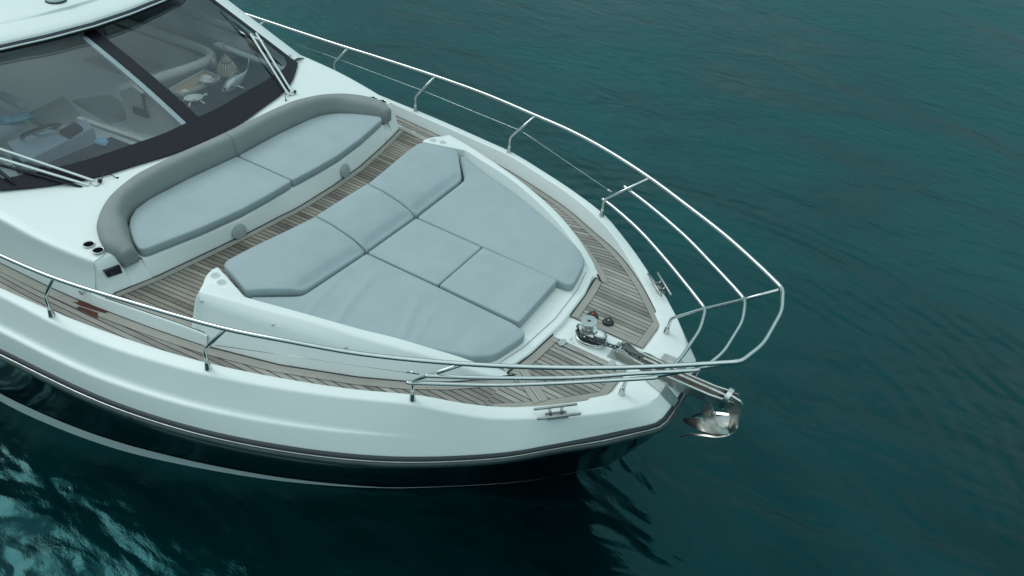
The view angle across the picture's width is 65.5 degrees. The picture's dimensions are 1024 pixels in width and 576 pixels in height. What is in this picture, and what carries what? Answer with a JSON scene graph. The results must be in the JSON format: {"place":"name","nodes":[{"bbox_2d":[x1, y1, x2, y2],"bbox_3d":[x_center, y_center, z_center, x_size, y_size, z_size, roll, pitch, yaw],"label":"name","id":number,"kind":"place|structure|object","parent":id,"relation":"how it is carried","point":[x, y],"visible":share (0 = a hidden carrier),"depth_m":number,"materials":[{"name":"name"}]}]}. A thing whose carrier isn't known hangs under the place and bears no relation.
{"place":"outdoors","nodes":[
{"label":"outdoors","id":0,"kind":"place"},
{"bbox_2d":[0,112,34,123],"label":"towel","id":1,"kind":"object","parent":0,"point":[19,117],"visible":1,"depth_m":8.63,"materials":[{"name":"fabric"}]},
{"bbox_2d":[0,0,1023,575],"bbox_3d":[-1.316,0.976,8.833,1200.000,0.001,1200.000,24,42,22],"label":"water","id":2,"kind":"structure","parent":0,"point":[848,174],"depth_m":10.50,"materials":[{"name":"teal liquid"}]},
{"bbox_2d":[0,0,784,487],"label":"motor yacht","id":3,"kind":"object","parent":2,"relation":"on","point":[188,352],"visible":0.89,"depth_m":6.97,"materials":[{"name":"white paint"}]},
{"bbox_2d":[93,134,108,145],"bbox_3d":[-4.288,-1.528,8.275,0.227,0.070,0.121,24,42,22],"label":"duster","id":4,"kind":"object","parent":3,"relation":"on","point":[99,141],"visible":1,"depth_m":8.23,"materials":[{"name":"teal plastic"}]},
{"bbox_2d":[97,134,236,267],"bbox_3d":[-3.345,-0.924,7.601,0.558,0.324,1.978,11,39,7],"label":"backrest cushion","id":5,"kind":"object","parent":3,"relation":"on","point":[125,200],"visible":0.94,"depth_m":7.52,"materials":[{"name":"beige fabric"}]},
{"bbox_2d":[169,69,220,97],"bbox_3d":[-3.791,-2.439,9.478,0.298,0.052,0.642,22,41,19],"label":"serving tray","id":6,"kind":"object","parent":3,"relation":"on","point":[193,85],"visible":0.98,"depth_m":9.46,"materials":[{"name":"brown wood"}]},
{"bbox_2d":[198,75,212,84],"bbox_3d":[-3.645,-2.478,9.489,0.170,0.119,0.174,12,39,7],"label":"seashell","id":7,"kind":"object","parent":6,"relation":"in","point":[206,79],"visible":1,"depth_m":9.45,"materials":[{"name":"white"}]},
{"bbox_2d":[182,93,207,106],"bbox_3d":[-3.629,-2.175,9.156,0.278,0.094,0.221,-23,47,-32],"label":"turtle dish","id":8,"kind":"object","parent":3,"relation":"on","point":[192,98],"visible":1,"depth_m":9.15,"materials":[{"name":"white ceramic"}]},
{"bbox_2d":[163,0,241,33],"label":"side window","id":9,"kind":"structure","parent":3,"relation":"in","point":[205,10],"depth_m":10.35,"materials":[{"name":"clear glass"}]},
{"bbox_2d":[130,157,290,255],"bbox_3d":[-2.990,-0.793,7.633,0.807,0.110,1.651,24,42,22],"label":"sofa seat cushion","id":10,"kind":"object","parent":3,"relation":"on","point":[217,196],"visible":1,"depth_m":7.58,"materials":[{"name":"grey fabric"}]},
{"bbox_2d":[210,58,217,69],"bbox_3d":[-3.694,-2.777,9.856,0.090,0.135,0.090,24,42,22],"label":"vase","id":11,"kind":"object","parent":3,"relation":"on","point":[213,64],"visible":0.97,"depth_m":9.83,"materials":[{"name":"ceramic"}]},
{"bbox_2d":[216,42,238,78],"bbox_3d":[-3.468,-2.765,9.641,0.264,0.420,0.262,24,42,22],"label":"rattan lantern","id":12,"kind":"object","parent":3,"relation":"on","point":[226,67],"visible":0.98,"depth_m":9.63,"materials":[{"name":"beige wicker"}]},
{"bbox_2d":[222,57,249,92],"bbox_3d":[-3.259,-2.511,9.458,0.478,0.296,0.254,-25,48,-33],"label":"fish sculpture","id":13,"kind":"object","parent":3,"relation":"on","point":[232,84],"visible":1,"depth_m":9.41,"materials":[{"name":"silver metal"}]},
{"bbox_2d":[224,217,363,298],"bbox_3d":[-1.962,-0.207,7.093,0.715,0.266,1.151,24,42,22],"label":"sunpad back cushion","id":14,"kind":"object","parent":3,"relation":"on","point":[306,257],"visible":0.92,"depth_m":6.98,"materials":[{"name":"grey fabric"}]},
{"bbox_2d":[225,93,390,156],"bbox_3d":[-2.325,-1.890,8.952,1.978,0.324,0.558,-24,47,-32],"label":"backrest cushion","id":15,"kind":"object","parent":3,"relation":"on","point":[253,133],"visible":0.78,"depth_m":8.95,"materials":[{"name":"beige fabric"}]},
{"bbox_2d":[239,113,381,185],"bbox_3d":[-2.119,-1.617,8.785,0.807,0.110,1.651,24,42,22],"label":"sofa seat cushion","id":16,"kind":"object","parent":3,"relation":"on","point":[301,152],"visible":0.94,"depth_m":8.60,"materials":[{"name":"grey fabric"}]},
{"bbox_2d":[317,184,413,254],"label":"sunpad back cushion","id":17,"kind":"object","parent":3,"relation":"on","point":[367,218],"visible":0.87,"depth_m":7.65,"materials":[{"name":"grey fabric"}]},
{"bbox_2d":[251,254,524,362],"bbox_3d":[-1.033,0.269,6.709,2.025,0.216,1.197,24,42,22],"label":"sunpad cushion","id":18,"kind":"object","parent":3,"relation":"on","point":[366,292],"visible":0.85,"depth_m":6.72,"materials":[{"name":"grey fabric"}]},
{"bbox_2d":[369,143,460,218],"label":"sunpad back cushion","id":19,"kind":"object","parent":3,"relation":"on","point":[417,180],"visible":0.94,"depth_m":8.26,"materials":[{"name":"grey fabric"}]},
{"bbox_2d":[368,219,480,287],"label":"sunpad cushion","id":20,"kind":"object","parent":3,"relation":"on","point":[428,253],"visible":0.88,"depth_m":7.45,"materials":[{"name":"grey fabric"}]},
{"bbox_2d":[440,248,556,327],"bbox_3d":[-0.112,-0.010,7.220,0.846,0.116,0.724,24,42,22],"label":"sunpad cushion","id":21,"kind":"object","parent":3,"relation":"on","point":[511,291],"visible":0.95,"depth_m":7.14,"materials":[{"name":"grey fabric"}]},
{"bbox_2d":[418,157,583,290],"bbox_3d":[-0.013,-0.697,8.060,2.022,0.215,1.196,24,42,22],"label":"sunpad cushion","id":22,"kind":"object","parent":3,"relation":"on","point":[478,207],"visible":0.98,"depth_m":7.87,"materials":[{"name":"grey fabric"}]},
{"bbox_2d":[575,324,643,359],"bbox_3d":[0.820,0.484,6.813,0.656,0.083,0.149,24,42,22],"label":"anchor chain","id":23,"kind":"object","parent":3,"relation":"attached to","point":[577,331],"visible":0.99,"depth_m":6.80,"materials":[{"name":"silver metal"}]},
{"bbox_2d":[640,357,742,437],"bbox_3d":[1.464,0.956,6.721,0.928,0.559,0.336,24,42,22],"label":"anchor","id":24,"kind":"object","parent":3,"relation":"hanging from","point":[710,423],"visible":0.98,"depth_m":6.60,"materials":[{"name":"metal"}]}
]}

